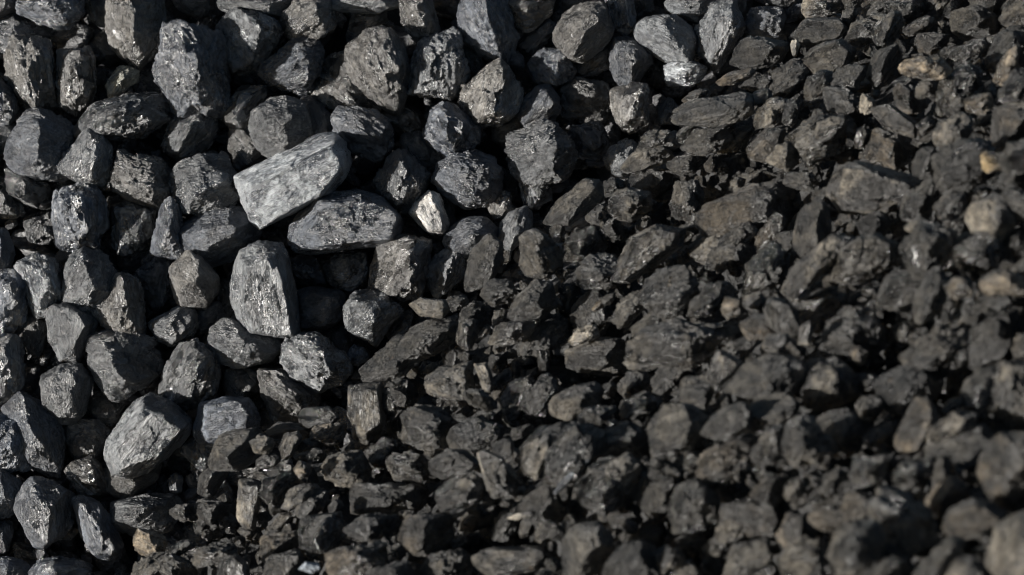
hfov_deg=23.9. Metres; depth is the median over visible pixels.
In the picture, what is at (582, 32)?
coal lump
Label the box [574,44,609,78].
coal lump
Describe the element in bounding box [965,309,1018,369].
coal piece
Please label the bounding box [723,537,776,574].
coal piece
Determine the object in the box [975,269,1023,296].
coal piece
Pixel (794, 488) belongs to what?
coal piece
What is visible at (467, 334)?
coal piece
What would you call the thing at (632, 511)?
coal piece
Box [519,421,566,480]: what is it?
coal piece
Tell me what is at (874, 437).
coal piece
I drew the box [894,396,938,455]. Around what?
coal piece
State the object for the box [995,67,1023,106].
coal piece
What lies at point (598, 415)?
coal piece
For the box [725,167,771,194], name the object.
coal piece
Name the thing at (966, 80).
coal piece
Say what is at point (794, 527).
coal piece
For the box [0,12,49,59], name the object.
coal lump
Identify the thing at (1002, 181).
coal piece
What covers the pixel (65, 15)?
coal lump
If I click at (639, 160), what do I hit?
coal piece
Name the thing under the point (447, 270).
coal lump
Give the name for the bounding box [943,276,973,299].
coal piece
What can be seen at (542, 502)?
coal piece
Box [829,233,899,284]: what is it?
coal piece
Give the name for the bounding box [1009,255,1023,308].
coal piece
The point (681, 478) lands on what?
coal piece
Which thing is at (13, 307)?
coal lump
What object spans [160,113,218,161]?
coal lump
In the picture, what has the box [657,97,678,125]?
coal lump
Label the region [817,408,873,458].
coal piece
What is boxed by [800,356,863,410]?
coal piece
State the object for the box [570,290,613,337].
coal piece
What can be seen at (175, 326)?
coal lump
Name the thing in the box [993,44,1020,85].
coal piece
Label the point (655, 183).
coal piece
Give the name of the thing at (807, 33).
coal piece
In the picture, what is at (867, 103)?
coal piece
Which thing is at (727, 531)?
coal piece
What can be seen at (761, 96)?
coal piece
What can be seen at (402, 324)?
coal lump
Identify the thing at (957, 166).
coal piece
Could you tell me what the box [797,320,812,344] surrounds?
coal piece
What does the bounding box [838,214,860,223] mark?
coal piece
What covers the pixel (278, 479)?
coal piece
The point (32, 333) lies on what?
coal lump
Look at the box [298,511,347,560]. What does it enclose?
coal piece
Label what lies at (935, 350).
coal piece
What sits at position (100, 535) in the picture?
coal lump
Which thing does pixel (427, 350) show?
coal piece
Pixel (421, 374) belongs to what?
coal piece
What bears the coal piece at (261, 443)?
on the coal piece at (267, 461)
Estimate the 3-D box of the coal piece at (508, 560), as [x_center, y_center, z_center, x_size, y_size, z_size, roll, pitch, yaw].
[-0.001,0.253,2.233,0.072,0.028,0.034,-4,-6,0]
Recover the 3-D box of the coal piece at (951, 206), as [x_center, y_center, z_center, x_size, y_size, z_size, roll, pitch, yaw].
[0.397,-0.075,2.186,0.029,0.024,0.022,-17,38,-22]
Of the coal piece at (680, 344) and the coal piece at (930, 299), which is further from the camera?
the coal piece at (680, 344)
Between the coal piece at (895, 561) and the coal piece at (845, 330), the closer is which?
the coal piece at (895, 561)
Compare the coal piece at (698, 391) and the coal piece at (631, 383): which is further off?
the coal piece at (631, 383)
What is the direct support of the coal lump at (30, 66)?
on the deep coal at (84, 30)
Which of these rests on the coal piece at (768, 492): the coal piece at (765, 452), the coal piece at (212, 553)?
the coal piece at (765, 452)
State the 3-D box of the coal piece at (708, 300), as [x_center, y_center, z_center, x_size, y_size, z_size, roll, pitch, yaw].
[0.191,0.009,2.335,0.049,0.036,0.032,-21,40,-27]
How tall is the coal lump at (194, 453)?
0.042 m
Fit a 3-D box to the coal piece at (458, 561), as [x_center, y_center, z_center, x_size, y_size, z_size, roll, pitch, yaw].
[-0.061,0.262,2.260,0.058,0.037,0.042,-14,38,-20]
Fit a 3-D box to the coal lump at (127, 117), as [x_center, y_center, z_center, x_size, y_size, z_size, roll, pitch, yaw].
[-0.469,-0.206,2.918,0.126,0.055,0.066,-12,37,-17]
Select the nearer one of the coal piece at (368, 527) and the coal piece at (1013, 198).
the coal piece at (1013, 198)
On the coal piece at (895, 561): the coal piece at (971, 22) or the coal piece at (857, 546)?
the coal piece at (857, 546)
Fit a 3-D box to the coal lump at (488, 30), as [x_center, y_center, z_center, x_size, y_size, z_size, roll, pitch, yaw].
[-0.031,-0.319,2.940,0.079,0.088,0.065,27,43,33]
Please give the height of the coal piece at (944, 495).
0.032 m
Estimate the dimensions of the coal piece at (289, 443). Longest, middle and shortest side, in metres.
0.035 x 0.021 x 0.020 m
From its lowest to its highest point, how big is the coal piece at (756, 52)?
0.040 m
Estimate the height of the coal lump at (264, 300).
0.109 m
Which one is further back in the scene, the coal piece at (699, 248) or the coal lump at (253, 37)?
the coal lump at (253, 37)
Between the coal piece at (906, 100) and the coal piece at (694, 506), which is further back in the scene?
the coal piece at (906, 100)
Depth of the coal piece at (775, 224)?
2.40 m
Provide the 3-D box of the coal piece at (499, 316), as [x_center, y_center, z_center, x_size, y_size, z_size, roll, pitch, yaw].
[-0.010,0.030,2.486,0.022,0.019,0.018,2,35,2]
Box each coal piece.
[131,552,166,574]
[133,528,167,556]
[159,552,197,574]
[166,539,194,555]
[169,503,195,522]
[191,541,238,567]
[193,497,237,539]
[197,467,228,496]
[208,427,261,471]
[217,554,249,574]
[236,478,261,530]
[249,433,274,454]
[256,453,280,468]
[258,458,296,516]
[259,530,299,562]
[262,548,310,574]
[264,512,292,534]
[265,421,310,438]
[279,430,302,459]
[281,483,321,509]
[293,461,312,479]
[294,489,331,518]
[298,406,339,429]
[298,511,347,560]
[298,562,320,573]
[306,447,326,463]
[309,422,346,446]
[320,449,371,487]
[324,540,388,574]
[328,499,343,512]
[343,513,402,542]
[347,382,387,444]
[349,482,428,518]
[359,334,413,382]
[364,436,403,469]
[365,559,416,574]
[382,378,414,420]
[385,450,429,482]
[391,542,405,560]
[397,318,458,365]
[397,513,454,556]
[400,404,459,452]
[409,298,449,318]
[415,547,472,574]
[417,361,427,379]
[422,346,434,353]
[424,361,475,411]
[428,448,479,479]
[435,472,487,517]
[441,342,464,365]
[446,295,466,311]
[446,415,504,458]
[448,533,477,551]
[456,318,478,350]
[458,301,492,333]
[458,500,505,534]
[463,388,497,411]
[464,233,503,291]
[471,545,548,574]
[474,362,495,392]
[477,449,498,472]
[479,326,490,338]
[480,278,517,306]
[481,455,517,498]
[487,320,534,344]
[488,351,507,373]
[492,308,510,325]
[492,345,508,353]
[492,438,514,459]
[492,509,519,543]
[493,368,511,390]
[498,375,535,427]
[503,250,511,263]
[507,279,558,320]
[507,511,532,519]
[510,424,532,440]
[511,358,536,369]
[515,572,534,574]
[516,312,569,365]
[517,483,571,526]
[519,228,564,279]
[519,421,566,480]
[519,520,531,537]
[521,372,563,416]
[535,519,557,542]
[536,569,551,574]
[543,178,603,226]
[544,421,607,485]
[544,556,562,574]
[548,381,604,420]
[548,526,564,540]
[549,224,564,237]
[553,458,590,494]
[555,283,581,316]
[559,521,614,574]
[564,225,608,262]
[564,337,628,376]
[568,324,599,345]
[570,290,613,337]
[575,252,622,291]
[575,452,641,517]
[577,405,617,426]
[585,203,612,226]
[591,292,615,311]
[598,218,624,241]
[599,421,648,457]
[602,382,616,398]
[602,540,659,574]
[603,177,624,196]
[603,504,643,528]
[608,187,652,222]
[610,224,685,283]
[611,290,645,328]
[617,370,650,398]
[619,390,663,420]
[620,145,673,173]
[623,314,640,334]
[623,317,744,370]
[626,524,664,546]
[627,165,672,199]
[630,311,661,336]
[634,128,681,151]
[634,467,679,521]
[637,264,698,319]
[639,217,651,230]
[647,402,709,459]
[648,457,665,468]
[650,367,689,394]
[653,545,685,573]
[662,559,701,574]
[666,152,707,174]
[667,477,721,535]
[668,179,704,222]
[670,92,754,127]
[675,532,707,550]
[676,126,702,143]
[676,451,702,482]
[677,374,715,408]
[679,222,697,232]
[680,124,733,155]
[681,88,710,102]
[686,280,734,317]
[687,234,721,264]
[695,177,797,237]
[696,438,754,488]
[700,402,753,440]
[701,556,725,574]
[704,350,743,390]
[705,242,756,272]
[714,517,744,542]
[715,153,746,181]
[716,68,755,85]
[716,124,754,154]
[717,221,758,245]
[719,496,782,536]
[721,296,741,319]
[722,353,806,399]
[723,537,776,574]
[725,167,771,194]
[729,35,790,69]
[731,176,745,187]
[738,74,770,91]
[739,313,776,340]
[741,240,790,296]
[742,291,766,313]
[744,466,770,485]
[746,128,786,162]
[749,392,800,430]
[749,477,785,508]
[750,423,783,468]
[752,87,771,105]
[753,97,787,129]
[754,212,787,251]
[761,333,789,352]
[763,296,800,339]
[765,142,798,171]
[769,58,810,98]
[775,511,815,548]
[777,231,793,250]
[777,535,835,574]
[780,232,853,301]
[780,413,839,467]
[782,94,802,125]
[783,171,819,192]
[783,478,806,500]
[788,108,856,167]
[789,17,848,48]
[790,39,799,56]
[792,199,831,258]
[792,286,849,335]
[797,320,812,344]
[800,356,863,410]
[801,0,843,17]
[802,38,855,75]
[803,69,832,100]
[805,467,850,503]
[807,505,853,532]
[814,115,847,141]
[814,186,828,201]
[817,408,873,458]
[818,306,887,367]
[823,86,873,127]
[826,160,921,214]
[828,518,885,574]
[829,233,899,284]
[830,64,865,92]
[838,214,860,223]
[839,490,870,519]
[841,0,864,9]
[841,7,858,29]
[844,17,877,47]
[848,345,868,366]
[848,455,887,487]
[853,124,868,146]
[855,210,890,235]
[855,395,883,421]
[855,541,915,574]
[858,373,876,393]
[859,93,875,114]
[861,417,898,449]
[863,127,915,169]
[864,486,940,556]
[865,299,875,309]
[866,0,887,16]
[866,43,902,89]
[867,12,886,20]
[870,104,917,138]
[871,10,904,48]
[873,364,941,417]
[876,270,922,311]
[884,0,921,22]
[891,75,920,86]
[892,458,932,494]
[893,83,925,113]
[893,320,918,347]
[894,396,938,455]
[897,177,942,221]
[898,56,951,80]
[898,324,968,380]
[899,220,957,280]
[902,15,935,36]
[904,216,933,232]
[912,147,937,179]
[912,266,950,324]
[913,535,964,574]
[914,32,949,54]
[915,81,937,98]
[915,116,935,135]
[918,0,962,16]
[923,423,996,475]
[924,410,977,444]
[925,475,968,518]
[931,137,995,194]
[932,112,973,145]
[932,192,966,220]
[933,63,984,118]
[938,47,951,58]
[941,397,964,415]
[942,498,1006,539]
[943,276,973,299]
[944,554,986,574]
[945,306,961,327]
[948,37,987,62]
[949,4,998,40]
[952,232,1002,275]
[960,365,996,420]
[963,93,993,114]
[965,192,1016,243]
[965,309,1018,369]
[968,0,1006,30]
[972,58,988,76]
[973,114,992,126]
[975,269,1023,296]
[976,431,1023,512]
[980,151,1002,173]
[984,25,1023,78]
[984,510,1023,574]
[986,293,1013,308]
[989,102,1023,152]
[990,360,1023,431]
[991,171,1023,190]
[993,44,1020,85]
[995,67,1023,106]
[998,138,1023,176]
[999,0,1023,26]
[999,185,1023,221]
[999,234,1023,260]
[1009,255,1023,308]
[1010,332,1023,358]
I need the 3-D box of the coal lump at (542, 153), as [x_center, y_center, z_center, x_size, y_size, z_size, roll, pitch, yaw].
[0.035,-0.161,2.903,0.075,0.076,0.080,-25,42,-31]
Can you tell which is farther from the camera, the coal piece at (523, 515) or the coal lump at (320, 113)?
the coal lump at (320, 113)
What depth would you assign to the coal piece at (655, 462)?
2.15 m
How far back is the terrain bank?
3.01 m
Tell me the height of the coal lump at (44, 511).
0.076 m
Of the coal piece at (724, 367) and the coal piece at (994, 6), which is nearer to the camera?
the coal piece at (724, 367)
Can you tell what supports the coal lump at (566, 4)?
on the deep coal at (84, 30)
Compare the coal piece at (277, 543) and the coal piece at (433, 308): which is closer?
the coal piece at (277, 543)
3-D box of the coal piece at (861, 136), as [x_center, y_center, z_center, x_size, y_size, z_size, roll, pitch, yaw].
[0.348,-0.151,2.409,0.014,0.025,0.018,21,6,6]
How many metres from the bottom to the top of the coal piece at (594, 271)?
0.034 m
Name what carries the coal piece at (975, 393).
on the coal at (977, 310)
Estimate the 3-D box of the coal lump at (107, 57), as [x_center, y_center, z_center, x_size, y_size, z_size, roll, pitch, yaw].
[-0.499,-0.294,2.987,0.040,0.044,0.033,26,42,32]
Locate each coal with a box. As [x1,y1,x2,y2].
[0,0,870,574]
[165,0,1023,574]
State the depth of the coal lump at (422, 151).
2.92 m
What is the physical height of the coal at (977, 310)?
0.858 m
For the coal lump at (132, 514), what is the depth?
2.81 m
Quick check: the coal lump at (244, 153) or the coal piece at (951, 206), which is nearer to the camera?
the coal piece at (951, 206)
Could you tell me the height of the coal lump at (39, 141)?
0.084 m
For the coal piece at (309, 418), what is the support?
on the coal piece at (278, 430)
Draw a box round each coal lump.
[0,0,16,17]
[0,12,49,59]
[0,78,19,126]
[0,124,15,154]
[0,185,24,219]
[0,227,15,268]
[0,268,27,333]
[0,332,25,408]
[0,412,31,472]
[0,468,21,518]
[0,519,13,554]
[0,556,30,574]
[1,390,65,479]
[3,34,57,110]
[3,107,75,181]
[4,167,51,208]
[13,253,62,318]
[13,476,75,548]
[13,542,36,565]
[14,311,47,356]
[15,0,85,30]
[23,209,53,244]
[27,555,93,574]
[39,362,92,424]
[45,302,97,362]
[49,30,65,47]
[51,182,109,254]
[55,45,96,117]
[56,128,112,188]
[59,246,116,312]
[63,416,110,459]
[64,454,109,498]
[71,494,123,560]
[73,92,170,141]
[85,0,105,29]
[85,329,164,402]
[87,391,124,426]
[89,29,123,66]
[91,272,146,334]
[103,392,192,478]
[104,0,166,70]
[105,65,139,97]
[105,462,161,498]
[109,492,183,536]
[110,149,171,210]
[110,200,157,257]
[131,62,161,93]
[135,256,172,311]
[147,305,198,346]
[149,196,183,259]
[151,18,230,118]
[158,337,221,411]
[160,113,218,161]
[167,472,183,494]
[168,250,220,309]
[169,150,239,215]
[172,0,213,18]
[179,205,262,267]
[180,437,211,471]
[192,395,260,448]
[196,301,225,335]
[207,318,282,368]
[214,278,234,317]
[215,7,283,77]
[217,0,290,19]
[219,84,267,128]
[221,366,259,397]
[227,127,264,171]
[230,240,300,338]
[233,132,352,229]
[248,95,315,157]
[256,36,324,95]
[256,367,319,422]
[279,0,337,39]
[279,331,352,393]
[287,189,403,254]
[290,255,326,286]
[297,286,345,332]
[300,95,332,136]
[309,50,384,112]
[323,250,368,291]
[330,105,394,162]
[332,0,398,13]
[342,288,403,346]
[344,25,410,116]
[347,344,368,366]
[349,11,387,33]
[367,234,432,301]
[372,148,431,214]
[385,108,420,132]
[386,309,413,339]
[399,0,440,41]
[399,130,443,175]
[407,26,470,100]
[407,38,416,64]
[408,190,450,235]
[422,101,480,158]
[426,248,466,298]
[430,149,503,209]
[442,216,498,258]
[456,0,519,64]
[458,58,523,130]
[487,190,514,220]
[491,116,522,147]
[498,206,532,250]
[505,117,578,188]
[508,0,555,33]
[515,84,561,128]
[517,18,556,60]
[518,181,552,209]
[527,47,576,89]
[552,0,613,63]
[558,76,610,124]
[560,0,590,8]
[568,120,609,160]
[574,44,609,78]
[603,138,638,177]
[605,0,636,35]
[608,35,652,85]
[609,81,649,134]
[632,14,697,62]
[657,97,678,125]
[663,61,706,87]
[664,0,713,24]
[694,0,746,72]
[703,56,738,77]
[738,0,752,20]
[745,6,786,37]
[763,0,795,7]
[783,0,802,22]
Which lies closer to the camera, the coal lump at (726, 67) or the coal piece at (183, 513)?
the coal piece at (183, 513)
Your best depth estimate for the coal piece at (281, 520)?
2.47 m
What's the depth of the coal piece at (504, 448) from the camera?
2.29 m
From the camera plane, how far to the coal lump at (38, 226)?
2.93 m
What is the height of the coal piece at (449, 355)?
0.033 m
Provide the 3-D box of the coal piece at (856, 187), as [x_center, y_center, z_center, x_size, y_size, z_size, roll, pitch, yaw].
[0.349,-0.095,2.318,0.095,0.053,0.059,1,2,8]
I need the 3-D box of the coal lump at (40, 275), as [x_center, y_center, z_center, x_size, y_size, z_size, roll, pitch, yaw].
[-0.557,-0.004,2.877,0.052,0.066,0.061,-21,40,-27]
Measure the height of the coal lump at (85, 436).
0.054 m
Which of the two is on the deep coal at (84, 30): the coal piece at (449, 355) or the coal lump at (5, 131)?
the coal lump at (5, 131)
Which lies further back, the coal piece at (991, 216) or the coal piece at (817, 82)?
the coal piece at (817, 82)
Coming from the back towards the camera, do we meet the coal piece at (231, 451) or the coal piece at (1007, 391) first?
the coal piece at (231, 451)
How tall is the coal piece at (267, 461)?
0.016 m
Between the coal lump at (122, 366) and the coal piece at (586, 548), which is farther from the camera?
the coal lump at (122, 366)
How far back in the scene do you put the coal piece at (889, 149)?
2.39 m
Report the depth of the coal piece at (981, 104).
2.29 m
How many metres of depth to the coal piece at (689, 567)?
2.09 m
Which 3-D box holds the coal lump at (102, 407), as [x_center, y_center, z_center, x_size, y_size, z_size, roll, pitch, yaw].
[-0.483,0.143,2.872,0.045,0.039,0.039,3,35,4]
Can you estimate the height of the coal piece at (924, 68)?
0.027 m
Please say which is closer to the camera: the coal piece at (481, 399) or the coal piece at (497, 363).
the coal piece at (481, 399)
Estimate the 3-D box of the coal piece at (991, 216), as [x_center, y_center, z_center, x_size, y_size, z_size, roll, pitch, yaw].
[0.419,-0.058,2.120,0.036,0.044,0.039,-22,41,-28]
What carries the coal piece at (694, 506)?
on the coal piece at (695, 542)
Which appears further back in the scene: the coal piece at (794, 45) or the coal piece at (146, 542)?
the coal piece at (794, 45)
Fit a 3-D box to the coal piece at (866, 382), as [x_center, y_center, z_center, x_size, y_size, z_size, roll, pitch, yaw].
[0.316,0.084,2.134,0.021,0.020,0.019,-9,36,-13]
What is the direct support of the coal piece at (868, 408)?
on the coal piece at (845, 429)
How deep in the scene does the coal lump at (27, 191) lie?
2.91 m
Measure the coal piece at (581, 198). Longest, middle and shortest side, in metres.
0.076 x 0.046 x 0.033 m
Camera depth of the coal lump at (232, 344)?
2.84 m
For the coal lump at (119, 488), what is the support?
on the deep coal at (84, 30)
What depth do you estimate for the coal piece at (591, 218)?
2.60 m
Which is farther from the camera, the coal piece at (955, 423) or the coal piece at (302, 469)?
the coal piece at (302, 469)
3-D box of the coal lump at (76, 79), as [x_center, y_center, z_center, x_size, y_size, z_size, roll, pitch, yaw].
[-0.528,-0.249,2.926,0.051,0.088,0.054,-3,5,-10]
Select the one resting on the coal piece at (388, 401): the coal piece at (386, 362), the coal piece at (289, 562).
the coal piece at (386, 362)
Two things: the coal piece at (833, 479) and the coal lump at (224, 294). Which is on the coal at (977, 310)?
the coal piece at (833, 479)
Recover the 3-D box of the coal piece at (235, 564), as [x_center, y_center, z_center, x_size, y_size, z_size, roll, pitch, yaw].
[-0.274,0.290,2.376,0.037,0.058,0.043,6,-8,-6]
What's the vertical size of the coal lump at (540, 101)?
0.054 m
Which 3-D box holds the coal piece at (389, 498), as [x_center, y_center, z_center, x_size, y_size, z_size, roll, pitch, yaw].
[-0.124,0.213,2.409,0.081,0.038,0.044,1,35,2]
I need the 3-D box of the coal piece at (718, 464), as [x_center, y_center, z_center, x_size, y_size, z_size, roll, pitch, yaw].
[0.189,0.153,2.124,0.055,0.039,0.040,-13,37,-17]
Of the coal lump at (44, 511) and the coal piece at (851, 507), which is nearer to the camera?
the coal piece at (851, 507)
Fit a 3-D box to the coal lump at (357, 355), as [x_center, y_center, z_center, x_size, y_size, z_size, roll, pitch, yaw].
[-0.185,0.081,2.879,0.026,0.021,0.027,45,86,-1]
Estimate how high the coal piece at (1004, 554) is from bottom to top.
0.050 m
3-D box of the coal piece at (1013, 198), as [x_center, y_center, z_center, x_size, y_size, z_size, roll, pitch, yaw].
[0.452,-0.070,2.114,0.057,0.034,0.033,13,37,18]
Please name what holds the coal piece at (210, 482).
on the coal piece at (208, 513)
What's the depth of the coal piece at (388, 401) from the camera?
2.52 m
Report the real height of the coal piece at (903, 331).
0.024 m
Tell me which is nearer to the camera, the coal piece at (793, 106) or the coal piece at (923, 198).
the coal piece at (923, 198)
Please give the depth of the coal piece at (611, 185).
2.59 m
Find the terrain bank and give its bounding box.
[0,0,860,571]
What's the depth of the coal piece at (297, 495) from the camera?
2.41 m
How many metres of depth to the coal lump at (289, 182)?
2.85 m
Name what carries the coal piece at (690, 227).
on the coal at (977, 310)
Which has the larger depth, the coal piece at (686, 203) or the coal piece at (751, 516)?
the coal piece at (686, 203)
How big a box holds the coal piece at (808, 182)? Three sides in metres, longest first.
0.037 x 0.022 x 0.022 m
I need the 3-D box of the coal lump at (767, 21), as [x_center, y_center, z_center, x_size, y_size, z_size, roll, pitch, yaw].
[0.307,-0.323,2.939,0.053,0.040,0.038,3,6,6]
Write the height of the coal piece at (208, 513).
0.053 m
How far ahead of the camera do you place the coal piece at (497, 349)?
2.50 m
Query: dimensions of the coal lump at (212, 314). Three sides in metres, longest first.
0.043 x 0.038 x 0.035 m
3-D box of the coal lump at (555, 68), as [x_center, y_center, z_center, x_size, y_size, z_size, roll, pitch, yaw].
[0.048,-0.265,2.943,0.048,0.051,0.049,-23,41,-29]
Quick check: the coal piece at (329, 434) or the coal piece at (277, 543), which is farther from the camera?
the coal piece at (329, 434)
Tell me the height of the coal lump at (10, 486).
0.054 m
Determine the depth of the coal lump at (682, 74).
2.92 m
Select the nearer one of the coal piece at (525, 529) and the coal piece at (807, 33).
the coal piece at (525, 529)
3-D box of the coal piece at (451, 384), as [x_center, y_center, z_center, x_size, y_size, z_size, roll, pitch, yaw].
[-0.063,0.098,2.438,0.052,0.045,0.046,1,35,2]
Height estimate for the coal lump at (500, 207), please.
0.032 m
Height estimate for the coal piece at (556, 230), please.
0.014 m
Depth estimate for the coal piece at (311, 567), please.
2.29 m
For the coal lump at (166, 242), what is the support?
on the deep coal at (84, 30)
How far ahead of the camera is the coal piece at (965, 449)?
1.96 m
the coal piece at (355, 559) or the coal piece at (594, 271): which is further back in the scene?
the coal piece at (594, 271)
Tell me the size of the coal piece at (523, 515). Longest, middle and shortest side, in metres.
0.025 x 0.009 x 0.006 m
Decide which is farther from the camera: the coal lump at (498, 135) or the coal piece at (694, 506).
the coal lump at (498, 135)
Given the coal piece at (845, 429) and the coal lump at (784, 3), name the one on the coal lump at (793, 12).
the coal lump at (784, 3)
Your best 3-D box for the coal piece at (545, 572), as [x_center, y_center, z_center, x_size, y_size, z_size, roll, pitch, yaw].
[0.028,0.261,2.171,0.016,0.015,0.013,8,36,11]
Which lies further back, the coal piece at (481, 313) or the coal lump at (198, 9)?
the coal lump at (198, 9)
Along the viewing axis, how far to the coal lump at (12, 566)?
2.80 m
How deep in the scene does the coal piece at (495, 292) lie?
2.48 m
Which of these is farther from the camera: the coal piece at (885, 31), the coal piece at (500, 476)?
the coal piece at (885, 31)
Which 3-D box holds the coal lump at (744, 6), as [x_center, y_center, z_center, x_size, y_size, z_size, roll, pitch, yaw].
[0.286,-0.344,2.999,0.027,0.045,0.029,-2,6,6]
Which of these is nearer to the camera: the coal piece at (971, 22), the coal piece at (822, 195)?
the coal piece at (822, 195)
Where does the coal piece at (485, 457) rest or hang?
on the coal piece at (500, 476)
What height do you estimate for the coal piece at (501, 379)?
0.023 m
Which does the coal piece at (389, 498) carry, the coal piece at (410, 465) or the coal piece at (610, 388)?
the coal piece at (410, 465)
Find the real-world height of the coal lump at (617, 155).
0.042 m
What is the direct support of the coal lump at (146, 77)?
on the deep coal at (84, 30)
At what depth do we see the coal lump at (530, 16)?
2.93 m
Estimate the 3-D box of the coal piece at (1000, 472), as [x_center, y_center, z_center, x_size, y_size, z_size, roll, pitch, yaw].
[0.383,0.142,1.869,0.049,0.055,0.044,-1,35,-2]
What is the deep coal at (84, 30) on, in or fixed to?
on the terrain bank
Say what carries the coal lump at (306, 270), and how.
on the deep coal at (84, 30)
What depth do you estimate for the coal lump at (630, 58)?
2.93 m
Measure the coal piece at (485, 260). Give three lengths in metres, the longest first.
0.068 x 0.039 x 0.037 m
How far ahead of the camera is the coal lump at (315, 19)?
2.92 m
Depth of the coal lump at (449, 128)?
2.90 m
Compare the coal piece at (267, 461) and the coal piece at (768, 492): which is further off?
the coal piece at (267, 461)
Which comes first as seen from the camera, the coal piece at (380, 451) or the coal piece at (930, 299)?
the coal piece at (930, 299)
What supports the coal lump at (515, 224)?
on the deep coal at (84, 30)
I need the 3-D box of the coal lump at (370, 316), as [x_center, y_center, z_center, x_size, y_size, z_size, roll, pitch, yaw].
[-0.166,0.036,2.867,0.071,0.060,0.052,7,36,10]
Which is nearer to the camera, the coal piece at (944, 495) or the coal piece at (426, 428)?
the coal piece at (944, 495)
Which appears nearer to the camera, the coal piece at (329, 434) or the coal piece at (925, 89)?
the coal piece at (925, 89)
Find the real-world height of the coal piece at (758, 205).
0.056 m
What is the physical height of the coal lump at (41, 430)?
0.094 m
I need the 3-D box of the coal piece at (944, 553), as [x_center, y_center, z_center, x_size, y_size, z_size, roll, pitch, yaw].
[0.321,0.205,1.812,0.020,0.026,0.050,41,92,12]
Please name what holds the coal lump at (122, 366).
on the deep coal at (84, 30)
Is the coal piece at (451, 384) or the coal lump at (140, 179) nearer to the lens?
the coal piece at (451, 384)
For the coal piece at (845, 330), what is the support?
on the coal at (977, 310)
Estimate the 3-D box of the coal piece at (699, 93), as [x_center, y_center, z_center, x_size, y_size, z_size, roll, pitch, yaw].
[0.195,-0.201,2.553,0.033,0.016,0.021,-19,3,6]
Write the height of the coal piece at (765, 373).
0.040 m
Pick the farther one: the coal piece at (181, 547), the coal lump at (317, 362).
the coal lump at (317, 362)
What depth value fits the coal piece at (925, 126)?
2.35 m
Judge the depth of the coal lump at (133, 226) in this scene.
2.89 m
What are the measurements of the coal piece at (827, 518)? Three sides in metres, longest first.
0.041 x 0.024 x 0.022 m
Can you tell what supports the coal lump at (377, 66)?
on the coal lump at (406, 120)
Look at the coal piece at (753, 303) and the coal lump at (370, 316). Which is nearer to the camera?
the coal piece at (753, 303)
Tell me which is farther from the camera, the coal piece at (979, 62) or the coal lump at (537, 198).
the coal lump at (537, 198)
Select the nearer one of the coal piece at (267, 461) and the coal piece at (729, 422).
the coal piece at (729, 422)
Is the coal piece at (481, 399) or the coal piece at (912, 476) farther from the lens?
the coal piece at (481, 399)
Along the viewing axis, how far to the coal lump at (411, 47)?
2.98 m
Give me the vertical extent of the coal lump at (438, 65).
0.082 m
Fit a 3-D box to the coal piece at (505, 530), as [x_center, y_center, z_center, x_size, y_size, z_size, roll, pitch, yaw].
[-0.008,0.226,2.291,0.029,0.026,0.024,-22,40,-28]
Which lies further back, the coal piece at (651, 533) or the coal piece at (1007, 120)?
the coal piece at (1007, 120)
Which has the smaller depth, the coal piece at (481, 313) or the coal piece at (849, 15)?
the coal piece at (481, 313)
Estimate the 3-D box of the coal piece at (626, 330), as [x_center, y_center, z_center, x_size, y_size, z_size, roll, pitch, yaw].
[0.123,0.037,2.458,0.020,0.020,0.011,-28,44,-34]
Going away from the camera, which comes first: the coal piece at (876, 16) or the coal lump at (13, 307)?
the coal piece at (876, 16)
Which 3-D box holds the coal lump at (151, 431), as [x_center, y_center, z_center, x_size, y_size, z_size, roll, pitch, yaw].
[-0.433,0.176,2.832,0.113,0.077,0.084,-44,3,-9]
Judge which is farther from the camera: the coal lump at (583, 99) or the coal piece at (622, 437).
the coal lump at (583, 99)
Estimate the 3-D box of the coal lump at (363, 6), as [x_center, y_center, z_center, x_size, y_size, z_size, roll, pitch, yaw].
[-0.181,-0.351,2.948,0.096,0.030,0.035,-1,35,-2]
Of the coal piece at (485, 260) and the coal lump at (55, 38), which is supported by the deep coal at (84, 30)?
the coal lump at (55, 38)
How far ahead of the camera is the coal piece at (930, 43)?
2.50 m
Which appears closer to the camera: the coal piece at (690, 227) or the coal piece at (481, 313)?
the coal piece at (690, 227)
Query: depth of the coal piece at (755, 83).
2.57 m
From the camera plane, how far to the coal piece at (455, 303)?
2.58 m
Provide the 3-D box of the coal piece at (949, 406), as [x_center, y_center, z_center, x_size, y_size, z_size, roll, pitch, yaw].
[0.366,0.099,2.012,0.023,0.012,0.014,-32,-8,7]
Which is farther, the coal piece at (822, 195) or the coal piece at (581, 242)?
the coal piece at (581, 242)
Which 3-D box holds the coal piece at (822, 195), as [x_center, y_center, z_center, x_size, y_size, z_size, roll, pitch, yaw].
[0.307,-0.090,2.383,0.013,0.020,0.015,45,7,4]

